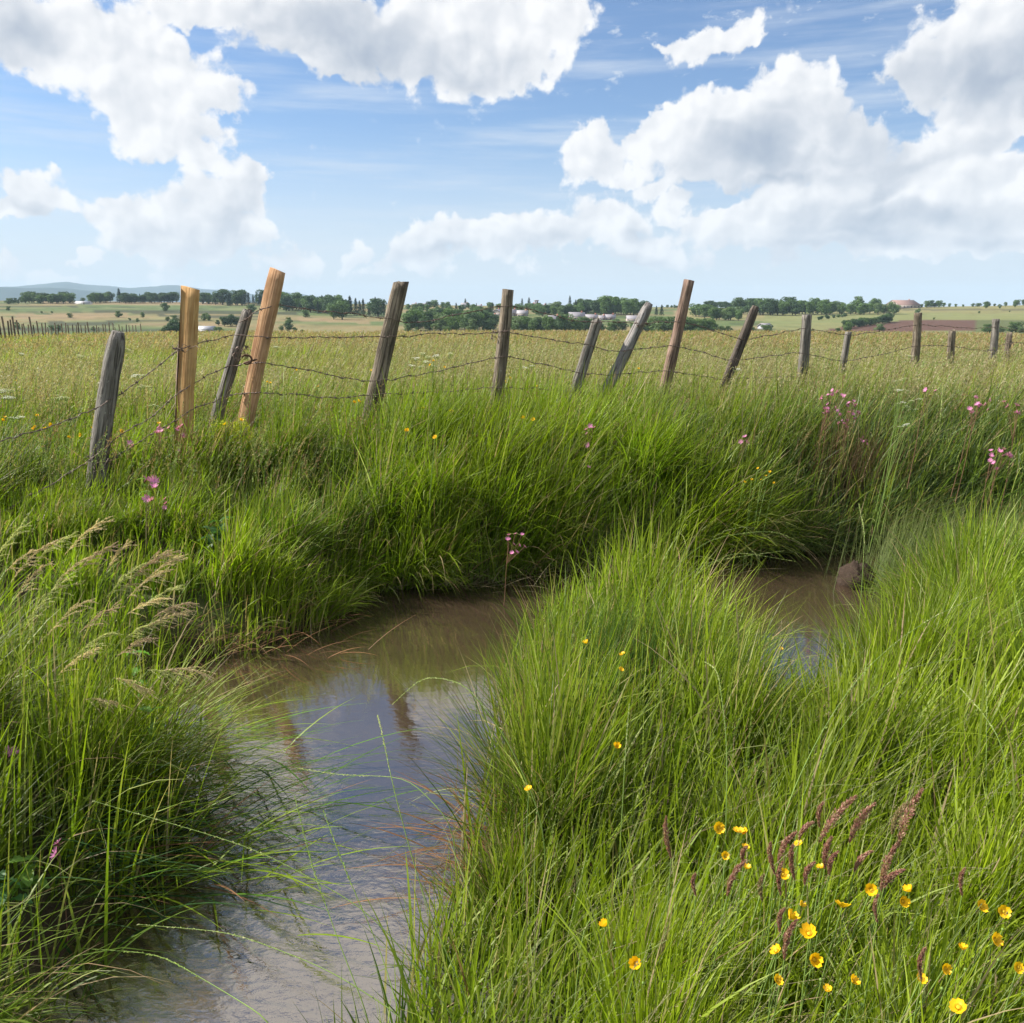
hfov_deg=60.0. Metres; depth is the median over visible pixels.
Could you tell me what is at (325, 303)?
broadleaf tree
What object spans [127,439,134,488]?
ragged robin
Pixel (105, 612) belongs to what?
seed plume
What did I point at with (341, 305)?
broadleaf tree
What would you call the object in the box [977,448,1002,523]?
ragged robin
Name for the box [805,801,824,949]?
velvet grass plant
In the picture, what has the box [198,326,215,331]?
barn
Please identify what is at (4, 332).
stake
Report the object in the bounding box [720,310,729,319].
willow tree
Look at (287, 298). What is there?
broadleaf tree
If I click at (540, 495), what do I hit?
bank grass
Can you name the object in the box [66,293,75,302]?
broadleaf tree
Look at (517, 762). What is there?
grass stalk
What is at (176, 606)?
seed plume
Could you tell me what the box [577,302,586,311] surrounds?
broadleaf tree
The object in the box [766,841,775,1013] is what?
velvet grass plant
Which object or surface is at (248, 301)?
conifer tree
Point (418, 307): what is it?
broadleaf tree
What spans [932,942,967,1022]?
buttercup
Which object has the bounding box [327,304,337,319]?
broadleaf tree
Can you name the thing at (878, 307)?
willow tree
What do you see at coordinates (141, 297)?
broadleaf tree
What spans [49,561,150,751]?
seed plume
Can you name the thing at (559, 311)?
willow tree
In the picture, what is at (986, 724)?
grass stalk
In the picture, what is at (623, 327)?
broadleaf tree
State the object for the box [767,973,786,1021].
buttercup
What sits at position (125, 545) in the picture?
seed plume
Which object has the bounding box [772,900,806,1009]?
buttercup
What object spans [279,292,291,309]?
broadleaf tree
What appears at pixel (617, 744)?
buttercup
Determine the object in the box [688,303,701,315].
broadleaf tree
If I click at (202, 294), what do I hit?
broadleaf tree
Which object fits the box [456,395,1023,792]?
rushes
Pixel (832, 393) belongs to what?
ragged robin
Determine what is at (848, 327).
broadleaf tree
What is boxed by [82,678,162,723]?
seed plume
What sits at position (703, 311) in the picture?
broadleaf tree
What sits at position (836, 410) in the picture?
ragged robin
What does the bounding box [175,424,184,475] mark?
ragged robin
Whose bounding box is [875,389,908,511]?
white umbel
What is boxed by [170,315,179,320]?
bush
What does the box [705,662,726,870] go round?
grass stalk
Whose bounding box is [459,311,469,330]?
willow tree
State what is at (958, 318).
ground
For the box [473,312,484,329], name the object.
broadleaf tree
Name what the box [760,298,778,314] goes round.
broadleaf tree
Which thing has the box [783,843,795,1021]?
velvet grass plant
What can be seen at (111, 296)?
broadleaf tree
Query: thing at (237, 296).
broadleaf tree
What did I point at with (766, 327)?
bush
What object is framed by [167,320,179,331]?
broadleaf tree
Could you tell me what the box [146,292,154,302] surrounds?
broadleaf tree
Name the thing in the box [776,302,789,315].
broadleaf tree
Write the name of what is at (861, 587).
grass stalk
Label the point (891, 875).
velvet grass plant
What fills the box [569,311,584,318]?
house
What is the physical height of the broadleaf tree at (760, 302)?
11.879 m
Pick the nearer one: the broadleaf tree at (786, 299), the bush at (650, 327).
the bush at (650, 327)
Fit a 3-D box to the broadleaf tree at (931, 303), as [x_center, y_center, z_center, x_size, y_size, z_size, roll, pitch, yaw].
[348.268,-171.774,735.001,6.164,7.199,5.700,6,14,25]
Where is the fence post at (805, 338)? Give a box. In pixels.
[796,315,811,385]
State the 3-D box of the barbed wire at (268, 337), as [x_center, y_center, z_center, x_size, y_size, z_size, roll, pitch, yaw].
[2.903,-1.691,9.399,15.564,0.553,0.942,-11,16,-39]
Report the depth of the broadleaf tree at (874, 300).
634.14 m
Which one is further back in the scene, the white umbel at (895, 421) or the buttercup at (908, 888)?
the white umbel at (895, 421)
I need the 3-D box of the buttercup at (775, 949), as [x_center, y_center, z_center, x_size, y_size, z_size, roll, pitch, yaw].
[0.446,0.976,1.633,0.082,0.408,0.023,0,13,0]
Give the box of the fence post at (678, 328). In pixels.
[659,279,693,402]
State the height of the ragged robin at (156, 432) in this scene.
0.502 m
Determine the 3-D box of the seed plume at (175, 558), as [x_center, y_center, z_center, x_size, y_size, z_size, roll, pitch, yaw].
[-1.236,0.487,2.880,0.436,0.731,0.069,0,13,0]
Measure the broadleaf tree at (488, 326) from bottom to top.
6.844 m
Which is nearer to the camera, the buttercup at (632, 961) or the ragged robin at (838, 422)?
the buttercup at (632, 961)
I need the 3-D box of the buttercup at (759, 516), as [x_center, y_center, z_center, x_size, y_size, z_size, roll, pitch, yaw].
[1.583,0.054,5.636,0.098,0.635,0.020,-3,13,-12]
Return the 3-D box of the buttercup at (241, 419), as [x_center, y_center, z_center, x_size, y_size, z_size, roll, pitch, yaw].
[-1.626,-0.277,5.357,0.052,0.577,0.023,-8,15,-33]
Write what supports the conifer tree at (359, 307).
on the ground at (958, 318)
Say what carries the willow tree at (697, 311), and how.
on the ground at (958, 318)
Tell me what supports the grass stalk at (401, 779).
in the water
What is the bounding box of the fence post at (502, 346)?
[490,289,513,414]
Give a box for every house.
[493,308,499,315]
[512,308,516,315]
[516,310,528,315]
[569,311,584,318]
[585,313,597,319]
[597,314,605,319]
[602,313,615,319]
[625,315,636,320]
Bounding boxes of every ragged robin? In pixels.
[3,745,18,771]
[49,839,67,945]
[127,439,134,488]
[142,494,153,543]
[143,475,158,510]
[150,483,156,531]
[153,424,169,452]
[157,497,166,545]
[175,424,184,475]
[504,533,525,600]
[584,424,594,465]
[734,435,749,475]
[810,406,841,473]
[816,404,829,473]
[818,388,844,473]
[820,391,833,457]
[833,419,848,477]
[835,403,858,474]
[839,412,861,471]
[840,400,856,471]
[907,387,936,487]
[951,395,990,495]
[955,401,979,502]
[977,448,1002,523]
[980,447,1013,524]
[985,461,998,521]
[1000,400,1020,511]
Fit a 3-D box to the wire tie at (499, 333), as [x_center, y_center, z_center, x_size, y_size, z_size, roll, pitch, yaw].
[-0.079,-1.365,6.823,0.186,0.106,0.127,0,13,0]
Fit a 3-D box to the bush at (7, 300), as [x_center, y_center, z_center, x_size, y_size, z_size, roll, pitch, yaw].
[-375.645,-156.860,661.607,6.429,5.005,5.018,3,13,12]
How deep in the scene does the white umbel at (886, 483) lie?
5.11 m
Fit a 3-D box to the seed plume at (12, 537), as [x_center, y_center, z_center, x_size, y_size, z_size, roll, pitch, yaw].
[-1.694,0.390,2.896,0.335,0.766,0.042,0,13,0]
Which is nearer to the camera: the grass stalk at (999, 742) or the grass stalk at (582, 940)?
the grass stalk at (582, 940)
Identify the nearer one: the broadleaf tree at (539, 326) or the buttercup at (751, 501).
the buttercup at (751, 501)
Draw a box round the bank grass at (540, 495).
[0,351,1023,715]
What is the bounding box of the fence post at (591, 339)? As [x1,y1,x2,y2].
[565,318,601,407]
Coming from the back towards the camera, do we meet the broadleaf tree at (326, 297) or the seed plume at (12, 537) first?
the broadleaf tree at (326, 297)
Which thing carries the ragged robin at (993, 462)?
on the ground at (958, 318)
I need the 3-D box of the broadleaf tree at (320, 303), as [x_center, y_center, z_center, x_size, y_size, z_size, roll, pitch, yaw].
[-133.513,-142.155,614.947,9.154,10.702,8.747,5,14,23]
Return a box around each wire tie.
[171,344,198,355]
[231,344,249,360]
[491,329,512,339]
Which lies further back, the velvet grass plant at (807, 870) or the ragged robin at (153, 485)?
the ragged robin at (153, 485)
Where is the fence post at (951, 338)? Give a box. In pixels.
[946,329,955,371]
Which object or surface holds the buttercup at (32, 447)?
on the ground at (958, 318)
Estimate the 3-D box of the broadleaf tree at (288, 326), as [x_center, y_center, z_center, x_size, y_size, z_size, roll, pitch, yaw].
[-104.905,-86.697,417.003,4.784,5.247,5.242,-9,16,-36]
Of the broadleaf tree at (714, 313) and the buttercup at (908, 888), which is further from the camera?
the broadleaf tree at (714, 313)
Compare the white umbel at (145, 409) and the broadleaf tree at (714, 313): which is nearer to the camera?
the white umbel at (145, 409)
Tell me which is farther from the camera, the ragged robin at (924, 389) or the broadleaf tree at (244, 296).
the broadleaf tree at (244, 296)
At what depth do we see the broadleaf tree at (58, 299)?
694.13 m
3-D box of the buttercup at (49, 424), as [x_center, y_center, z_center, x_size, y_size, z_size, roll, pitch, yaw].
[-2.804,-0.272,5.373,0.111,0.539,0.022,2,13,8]
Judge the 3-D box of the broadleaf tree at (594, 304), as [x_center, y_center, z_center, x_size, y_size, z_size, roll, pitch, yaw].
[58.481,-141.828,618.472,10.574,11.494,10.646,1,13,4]
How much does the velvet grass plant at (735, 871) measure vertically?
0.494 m
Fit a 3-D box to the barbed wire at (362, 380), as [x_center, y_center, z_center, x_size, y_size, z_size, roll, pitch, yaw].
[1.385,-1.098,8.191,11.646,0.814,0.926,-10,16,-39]
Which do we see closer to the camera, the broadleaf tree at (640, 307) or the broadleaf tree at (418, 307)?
the broadleaf tree at (418, 307)
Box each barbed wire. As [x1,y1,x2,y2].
[0,331,1019,441]
[0,354,952,512]
[109,387,596,461]
[238,304,1022,339]
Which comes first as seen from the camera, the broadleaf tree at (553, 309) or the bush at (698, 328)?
the bush at (698, 328)
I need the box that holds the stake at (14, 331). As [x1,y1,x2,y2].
[11,316,15,335]
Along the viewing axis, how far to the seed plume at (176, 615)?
2.75 m
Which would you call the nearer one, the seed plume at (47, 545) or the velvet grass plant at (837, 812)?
the velvet grass plant at (837, 812)
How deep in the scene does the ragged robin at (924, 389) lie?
5.24 m
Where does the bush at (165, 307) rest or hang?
on the ground at (958, 318)
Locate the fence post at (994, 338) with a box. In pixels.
[988,319,999,366]
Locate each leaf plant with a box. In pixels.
[0,869,32,972]
[0,993,30,1022]
[4,855,49,944]
[86,448,120,471]
[121,649,149,727]
[136,706,165,809]
[137,478,150,521]
[198,525,220,553]
[208,516,235,539]
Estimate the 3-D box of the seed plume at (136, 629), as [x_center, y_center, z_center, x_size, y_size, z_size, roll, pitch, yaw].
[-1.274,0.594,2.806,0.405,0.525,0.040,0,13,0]
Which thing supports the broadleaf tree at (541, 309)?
on the ground at (958, 318)
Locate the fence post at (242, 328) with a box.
[209,308,252,437]
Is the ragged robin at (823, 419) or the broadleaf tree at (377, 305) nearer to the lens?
the ragged robin at (823, 419)
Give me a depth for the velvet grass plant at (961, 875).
1.71 m
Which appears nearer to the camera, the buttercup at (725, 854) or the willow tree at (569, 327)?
the buttercup at (725, 854)
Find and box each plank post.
[170,286,199,473]
[235,267,284,447]
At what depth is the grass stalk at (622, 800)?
2.27 m
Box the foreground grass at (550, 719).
[0,493,1023,1022]
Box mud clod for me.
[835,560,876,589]
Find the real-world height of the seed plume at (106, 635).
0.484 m
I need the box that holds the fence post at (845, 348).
[838,332,851,379]
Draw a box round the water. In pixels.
[33,547,942,1022]
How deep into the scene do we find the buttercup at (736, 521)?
5.65 m
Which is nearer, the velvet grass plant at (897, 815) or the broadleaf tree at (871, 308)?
the velvet grass plant at (897, 815)
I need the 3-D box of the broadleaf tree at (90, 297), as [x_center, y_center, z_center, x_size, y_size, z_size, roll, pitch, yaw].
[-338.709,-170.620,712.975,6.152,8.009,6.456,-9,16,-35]
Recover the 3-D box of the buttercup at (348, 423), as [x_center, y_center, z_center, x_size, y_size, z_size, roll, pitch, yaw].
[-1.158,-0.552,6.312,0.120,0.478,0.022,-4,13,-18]
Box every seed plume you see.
[0,517,31,555]
[0,537,63,610]
[0,547,47,590]
[0,561,55,656]
[0,721,19,729]
[4,568,84,702]
[6,531,80,703]
[10,556,94,745]
[11,598,98,754]
[28,516,114,705]
[29,647,101,763]
[32,599,124,741]
[34,630,122,770]
[44,541,121,733]
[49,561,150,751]
[52,549,174,724]
[54,539,134,745]
[62,563,175,751]
[63,697,130,731]
[66,620,166,735]
[77,549,182,705]
[78,583,185,743]
[80,634,158,714]
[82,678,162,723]
[84,597,174,697]
[86,610,195,746]
[94,554,187,687]
[94,669,195,750]
[102,666,215,767]
[103,602,202,707]
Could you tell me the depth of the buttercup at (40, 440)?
5.34 m
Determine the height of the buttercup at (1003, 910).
0.406 m
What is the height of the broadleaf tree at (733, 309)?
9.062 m
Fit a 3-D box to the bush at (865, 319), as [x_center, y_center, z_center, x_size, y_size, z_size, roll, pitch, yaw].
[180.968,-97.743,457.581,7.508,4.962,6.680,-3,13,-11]
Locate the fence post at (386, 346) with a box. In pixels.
[360,281,408,443]
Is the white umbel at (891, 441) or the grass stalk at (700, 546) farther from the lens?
the white umbel at (891, 441)
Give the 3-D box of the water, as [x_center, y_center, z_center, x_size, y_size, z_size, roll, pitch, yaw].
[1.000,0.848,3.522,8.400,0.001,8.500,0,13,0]
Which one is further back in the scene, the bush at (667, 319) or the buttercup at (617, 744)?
the bush at (667, 319)
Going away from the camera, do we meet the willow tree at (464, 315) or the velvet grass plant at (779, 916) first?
the velvet grass plant at (779, 916)
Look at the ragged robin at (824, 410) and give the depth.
6.39 m
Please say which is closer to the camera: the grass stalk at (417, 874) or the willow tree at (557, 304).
the grass stalk at (417, 874)
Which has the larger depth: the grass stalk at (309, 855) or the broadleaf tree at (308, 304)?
the broadleaf tree at (308, 304)
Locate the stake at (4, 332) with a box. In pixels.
[1,316,5,337]
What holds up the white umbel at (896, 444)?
on the ground at (958, 318)
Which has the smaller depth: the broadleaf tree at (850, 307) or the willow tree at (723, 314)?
the willow tree at (723, 314)
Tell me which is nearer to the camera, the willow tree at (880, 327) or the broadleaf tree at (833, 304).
the willow tree at (880, 327)
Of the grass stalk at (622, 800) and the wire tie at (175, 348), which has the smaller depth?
the grass stalk at (622, 800)
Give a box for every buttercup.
[1,418,7,473]
[30,425,37,481]
[35,414,45,474]
[46,423,53,482]
[78,433,84,491]
[120,429,125,480]
[223,422,231,501]
[240,418,244,492]
[342,400,355,458]
[401,428,409,500]
[428,435,437,535]
[522,785,537,933]
[587,741,620,872]
[593,918,615,1021]
[602,651,624,725]
[612,666,626,742]
[624,956,644,1013]
[688,821,724,897]
[700,826,744,956]
[713,843,749,972]
[716,827,749,941]
[716,863,750,966]
[717,851,735,985]
[729,481,745,565]
[743,467,758,558]
[743,479,753,566]
[745,475,766,562]
[749,908,799,1020]
[750,479,762,564]
[751,471,770,565]
[752,943,780,1022]
[753,867,789,997]
[754,840,801,971]
[758,482,774,566]
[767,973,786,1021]
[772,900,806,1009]
[797,953,822,1022]
[799,922,816,1022]
[800,863,829,1020]
[813,900,850,1010]
[823,984,840,1022]
[827,883,877,1011]
[845,973,863,1022]
[895,896,913,966]
[896,884,919,975]
[900,973,927,1022]
[912,963,951,1021]
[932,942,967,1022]
[949,998,966,1022]
[958,905,1011,995]
[966,932,1003,1019]
[968,899,991,1012]
[1000,961,1023,1022]
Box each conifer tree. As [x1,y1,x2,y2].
[245,294,250,305]
[315,301,320,312]
[347,296,353,313]
[353,298,358,314]
[358,300,361,313]
[361,299,366,314]
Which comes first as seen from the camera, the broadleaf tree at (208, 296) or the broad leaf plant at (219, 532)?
the broad leaf plant at (219, 532)
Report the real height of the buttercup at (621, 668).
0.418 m
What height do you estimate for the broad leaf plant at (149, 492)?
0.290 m
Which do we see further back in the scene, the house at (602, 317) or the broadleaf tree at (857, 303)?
the broadleaf tree at (857, 303)
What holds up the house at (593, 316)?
on the ground at (958, 318)
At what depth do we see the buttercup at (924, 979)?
1.53 m
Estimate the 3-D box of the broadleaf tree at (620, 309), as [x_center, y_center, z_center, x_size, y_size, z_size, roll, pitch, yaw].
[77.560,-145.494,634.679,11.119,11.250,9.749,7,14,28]
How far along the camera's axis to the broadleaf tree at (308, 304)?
615.25 m
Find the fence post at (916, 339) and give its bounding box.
[910,313,921,375]
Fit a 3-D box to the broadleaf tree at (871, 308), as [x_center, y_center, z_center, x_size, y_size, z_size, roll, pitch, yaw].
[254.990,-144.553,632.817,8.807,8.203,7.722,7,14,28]
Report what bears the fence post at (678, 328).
on the ground at (958, 318)
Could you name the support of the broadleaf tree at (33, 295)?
on the ground at (958, 318)
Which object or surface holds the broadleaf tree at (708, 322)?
on the ground at (958, 318)
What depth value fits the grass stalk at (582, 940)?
1.88 m
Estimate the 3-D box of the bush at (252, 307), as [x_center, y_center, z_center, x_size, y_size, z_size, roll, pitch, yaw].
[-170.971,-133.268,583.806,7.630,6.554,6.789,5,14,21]
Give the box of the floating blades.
[0,517,987,1008]
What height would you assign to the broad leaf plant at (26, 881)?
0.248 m
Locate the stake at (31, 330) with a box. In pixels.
[28,317,33,336]
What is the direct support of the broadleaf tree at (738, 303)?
on the ground at (958, 318)
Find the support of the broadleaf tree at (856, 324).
on the ground at (958, 318)
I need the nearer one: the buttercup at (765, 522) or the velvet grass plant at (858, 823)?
the velvet grass plant at (858, 823)
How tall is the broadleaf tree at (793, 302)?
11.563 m
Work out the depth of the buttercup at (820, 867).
1.84 m
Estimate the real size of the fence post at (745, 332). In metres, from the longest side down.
1.293 x 0.110 x 0.103 m
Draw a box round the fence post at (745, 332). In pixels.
[718,305,758,396]
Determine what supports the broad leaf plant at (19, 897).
on the ground at (958, 318)
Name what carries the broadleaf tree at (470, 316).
on the ground at (958, 318)
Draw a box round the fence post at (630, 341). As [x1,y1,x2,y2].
[596,302,652,405]
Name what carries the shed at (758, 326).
on the ground at (958, 318)
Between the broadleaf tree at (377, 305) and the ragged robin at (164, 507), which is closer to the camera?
the ragged robin at (164, 507)
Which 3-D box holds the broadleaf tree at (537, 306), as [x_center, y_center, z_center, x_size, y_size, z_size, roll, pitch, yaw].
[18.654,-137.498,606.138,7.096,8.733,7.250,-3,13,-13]
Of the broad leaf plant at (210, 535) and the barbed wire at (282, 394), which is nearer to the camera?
the broad leaf plant at (210, 535)
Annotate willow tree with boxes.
[205,313,210,319]
[404,324,411,331]
[431,314,447,330]
[440,319,447,329]
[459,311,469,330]
[465,318,478,330]
[511,316,519,330]
[512,318,523,330]
[552,301,561,310]
[556,307,564,314]
[564,318,576,329]
[651,317,666,331]
[695,307,700,315]
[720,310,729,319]
[723,307,732,319]
[873,302,884,314]
[873,323,885,330]
[887,301,900,312]
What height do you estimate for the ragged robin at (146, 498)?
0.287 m
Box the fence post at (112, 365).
[85,330,124,502]
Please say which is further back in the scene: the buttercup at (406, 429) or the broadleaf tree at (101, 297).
the broadleaf tree at (101, 297)
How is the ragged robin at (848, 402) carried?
on the ground at (958, 318)
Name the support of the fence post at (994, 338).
on the ground at (958, 318)
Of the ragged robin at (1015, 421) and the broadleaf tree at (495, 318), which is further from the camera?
the broadleaf tree at (495, 318)
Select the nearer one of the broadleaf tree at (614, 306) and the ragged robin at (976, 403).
the ragged robin at (976, 403)
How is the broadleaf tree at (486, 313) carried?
on the ground at (958, 318)
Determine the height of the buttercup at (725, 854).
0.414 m
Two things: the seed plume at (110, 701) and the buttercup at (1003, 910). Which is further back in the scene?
the seed plume at (110, 701)
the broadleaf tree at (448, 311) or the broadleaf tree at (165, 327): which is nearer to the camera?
the broadleaf tree at (165, 327)
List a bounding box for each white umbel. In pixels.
[1,388,12,440]
[3,396,14,451]
[9,416,23,490]
[57,396,68,431]
[133,374,143,437]
[138,385,149,418]
[868,424,907,551]
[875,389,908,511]
[877,398,919,528]
[880,409,917,533]
[883,378,907,500]
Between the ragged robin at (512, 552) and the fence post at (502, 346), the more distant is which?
the fence post at (502, 346)
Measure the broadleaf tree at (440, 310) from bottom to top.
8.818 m
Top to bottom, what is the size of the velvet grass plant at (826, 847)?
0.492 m
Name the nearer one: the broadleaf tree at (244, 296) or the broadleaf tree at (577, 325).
the broadleaf tree at (577, 325)
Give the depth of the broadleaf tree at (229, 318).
443.04 m
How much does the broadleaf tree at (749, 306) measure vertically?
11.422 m
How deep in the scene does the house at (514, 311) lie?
604.33 m
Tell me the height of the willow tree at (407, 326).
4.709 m
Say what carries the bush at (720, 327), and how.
on the ground at (958, 318)
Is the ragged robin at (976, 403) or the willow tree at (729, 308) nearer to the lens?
the ragged robin at (976, 403)
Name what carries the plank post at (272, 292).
on the ground at (958, 318)
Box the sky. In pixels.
[0,0,1023,307]
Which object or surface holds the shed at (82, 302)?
on the ground at (958, 318)
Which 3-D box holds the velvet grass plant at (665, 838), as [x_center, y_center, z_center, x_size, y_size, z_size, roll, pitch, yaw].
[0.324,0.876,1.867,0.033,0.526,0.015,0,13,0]
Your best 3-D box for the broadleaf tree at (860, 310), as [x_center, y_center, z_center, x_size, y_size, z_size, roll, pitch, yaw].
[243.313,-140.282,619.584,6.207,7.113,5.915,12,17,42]
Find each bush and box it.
[4,298,11,303]
[114,311,122,316]
[160,302,169,310]
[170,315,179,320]
[213,327,223,331]
[246,304,256,312]
[285,317,292,322]
[302,310,309,316]
[606,319,623,330]
[645,316,655,331]
[657,316,674,330]
[692,322,706,330]
[714,326,726,331]
[760,324,773,331]
[858,317,869,325]
[868,318,876,324]
[870,317,880,324]
[981,323,991,332]
[1007,325,1015,331]
[1009,321,1023,331]
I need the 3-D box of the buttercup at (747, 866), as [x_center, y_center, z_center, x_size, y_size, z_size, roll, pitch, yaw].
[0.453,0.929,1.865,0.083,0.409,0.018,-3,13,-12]
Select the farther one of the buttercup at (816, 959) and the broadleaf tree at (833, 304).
the broadleaf tree at (833, 304)
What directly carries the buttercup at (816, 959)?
on the ground at (958, 318)
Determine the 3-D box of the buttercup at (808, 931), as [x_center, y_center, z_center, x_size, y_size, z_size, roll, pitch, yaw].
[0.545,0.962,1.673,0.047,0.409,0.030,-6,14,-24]
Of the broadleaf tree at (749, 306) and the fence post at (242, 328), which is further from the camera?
the broadleaf tree at (749, 306)
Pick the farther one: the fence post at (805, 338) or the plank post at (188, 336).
the fence post at (805, 338)
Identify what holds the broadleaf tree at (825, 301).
on the ground at (958, 318)
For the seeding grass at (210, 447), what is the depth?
2.66 m
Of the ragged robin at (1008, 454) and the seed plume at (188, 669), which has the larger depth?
the ragged robin at (1008, 454)
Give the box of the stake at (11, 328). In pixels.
[9,320,12,335]
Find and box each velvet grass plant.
[663,815,671,933]
[689,872,696,962]
[709,859,745,1008]
[731,845,747,1002]
[750,873,764,1022]
[757,830,796,975]
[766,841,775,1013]
[766,907,785,1022]
[768,861,783,1021]
[772,919,798,1022]
[780,820,814,957]
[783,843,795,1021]
[785,861,815,1022]
[789,795,857,951]
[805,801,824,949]
[807,836,832,1011]
[809,850,839,1019]
[821,802,876,976]
[829,850,873,1014]
[858,868,905,1005]
[860,842,898,1000]
[863,894,879,1021]
[871,788,923,964]
[873,801,908,919]
[913,947,926,1022]
[944,867,965,1016]
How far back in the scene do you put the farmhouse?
743.31 m
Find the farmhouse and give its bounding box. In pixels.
[887,299,920,308]
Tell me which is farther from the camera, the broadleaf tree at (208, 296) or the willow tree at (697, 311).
the broadleaf tree at (208, 296)
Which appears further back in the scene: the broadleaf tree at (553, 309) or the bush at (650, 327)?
the broadleaf tree at (553, 309)
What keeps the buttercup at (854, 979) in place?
on the ground at (958, 318)
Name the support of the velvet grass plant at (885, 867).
on the ground at (958, 318)
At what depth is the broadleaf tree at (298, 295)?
663.87 m
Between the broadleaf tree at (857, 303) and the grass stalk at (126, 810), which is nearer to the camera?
the grass stalk at (126, 810)
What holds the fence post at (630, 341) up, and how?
on the ground at (958, 318)
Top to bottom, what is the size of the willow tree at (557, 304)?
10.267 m
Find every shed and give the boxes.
[74,301,92,303]
[757,323,771,328]
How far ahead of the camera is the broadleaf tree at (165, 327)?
379.06 m
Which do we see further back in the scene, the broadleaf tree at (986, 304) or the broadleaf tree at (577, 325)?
the broadleaf tree at (986, 304)
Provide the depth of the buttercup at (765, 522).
5.64 m
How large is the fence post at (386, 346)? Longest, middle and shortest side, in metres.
1.451 x 0.156 x 0.146 m
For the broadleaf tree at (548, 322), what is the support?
on the ground at (958, 318)
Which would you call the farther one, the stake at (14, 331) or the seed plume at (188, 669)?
the stake at (14, 331)
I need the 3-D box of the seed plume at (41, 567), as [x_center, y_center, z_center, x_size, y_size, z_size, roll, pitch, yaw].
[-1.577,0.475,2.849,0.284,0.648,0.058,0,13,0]
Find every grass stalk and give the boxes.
[79,948,267,1022]
[92,801,455,1022]
[137,924,404,1022]
[294,795,368,1022]
[296,767,456,868]
[323,810,400,1022]
[377,715,473,1022]
[392,677,545,936]
[573,898,667,1012]
[617,704,629,916]
[641,531,803,641]
[642,551,779,640]
[657,553,791,638]
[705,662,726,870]
[728,593,989,1004]
[785,657,971,861]
[847,506,864,680]
[960,688,1017,832]
[984,658,987,806]
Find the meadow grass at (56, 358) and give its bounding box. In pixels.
[0,328,1023,434]
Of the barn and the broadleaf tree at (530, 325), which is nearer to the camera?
the barn
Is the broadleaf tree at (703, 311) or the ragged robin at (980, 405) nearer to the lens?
the ragged robin at (980, 405)
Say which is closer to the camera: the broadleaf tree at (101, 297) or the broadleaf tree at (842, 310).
the broadleaf tree at (842, 310)
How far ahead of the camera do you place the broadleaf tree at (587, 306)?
638.72 m
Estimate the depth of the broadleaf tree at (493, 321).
423.78 m
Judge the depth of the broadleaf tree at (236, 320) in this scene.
447.22 m
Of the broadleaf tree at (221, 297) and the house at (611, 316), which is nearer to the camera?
the house at (611, 316)
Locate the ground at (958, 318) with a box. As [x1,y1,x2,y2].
[0,282,1023,1022]
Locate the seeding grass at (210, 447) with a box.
[0,367,1023,1022]
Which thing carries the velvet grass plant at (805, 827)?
on the ground at (958, 318)
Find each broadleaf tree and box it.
[20,292,30,302]
[29,293,37,301]
[34,294,45,303]
[46,294,53,303]
[54,294,59,303]
[58,293,68,303]
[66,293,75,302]
[86,294,93,301]
[91,292,99,302]
[96,293,103,302]
[103,294,109,301]
[105,291,114,301]
[118,293,130,302]
[127,294,136,302]
[130,293,139,302]
[139,295,147,301]
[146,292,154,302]
[158,292,169,301]
[162,322,174,332]
[166,292,179,302]
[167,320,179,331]
[199,292,207,303]
[203,293,211,302]
[210,295,218,304]
[212,289,229,304]
[219,317,228,325]
[225,314,235,325]
[228,290,244,304]
[231,289,249,304]
[232,317,239,325]
[254,289,263,302]
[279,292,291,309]
[279,297,296,310]
[280,295,294,310]
[283,322,293,330]
[291,292,301,309]
[302,295,314,311]
[312,299,322,312]
[319,296,332,312]
[321,299,332,313]
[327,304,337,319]
[332,299,350,312]
[333,300,349,319]
[365,298,387,316]
[401,313,417,330]
[408,309,425,329]
[409,306,423,310]
[419,311,435,331]
[431,300,439,306]
[433,308,444,313]
[439,308,457,320]
[444,302,450,307]
[444,315,461,330]
[461,312,481,329]
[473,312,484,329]
[478,310,490,325]
[482,320,493,329]
[483,319,495,328]
[486,314,498,328]
[516,316,528,329]
[528,320,538,331]
[532,317,542,330]
[534,304,544,315]
[538,306,545,315]
[541,316,556,330]
[544,305,550,314]
[549,306,556,313]
[553,315,567,329]
[555,313,573,330]
[562,304,575,313]
[570,319,584,330]
[574,305,583,311]
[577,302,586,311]
[581,318,591,330]
[582,300,591,313]
[589,300,601,312]
[597,295,616,313]
[605,296,620,313]
[617,300,622,314]
[617,321,628,330]
[620,300,634,314]
[624,298,639,314]
[637,300,649,310]
[684,316,696,330]
[687,318,701,331]
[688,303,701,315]
[699,304,710,317]
[700,318,714,330]
[707,307,719,318]
[726,306,736,319]
[732,297,744,307]
[735,309,743,320]
[742,298,755,311]
[742,300,757,312]
[754,298,764,314]
[757,300,766,314]
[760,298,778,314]
[773,300,784,314]
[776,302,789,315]
[780,296,796,301]
[787,300,801,314]
[790,303,802,315]
[798,300,805,313]
[805,301,814,314]
[809,297,818,313]
[813,299,821,313]
[816,299,829,314]
[821,303,830,313]
[828,301,836,314]
[837,304,846,314]
[843,322,852,330]
[846,304,856,314]
[849,300,861,313]
[850,318,859,326]
[854,296,864,302]
[856,306,863,314]
[858,303,870,314]
[866,303,873,313]
[871,298,880,310]
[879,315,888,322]
[881,304,888,312]
[923,300,930,307]
[928,300,935,306]
[935,300,942,307]
[983,301,989,307]
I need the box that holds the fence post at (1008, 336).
[1004,332,1012,356]
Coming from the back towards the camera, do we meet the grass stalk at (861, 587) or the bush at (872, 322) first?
the bush at (872, 322)

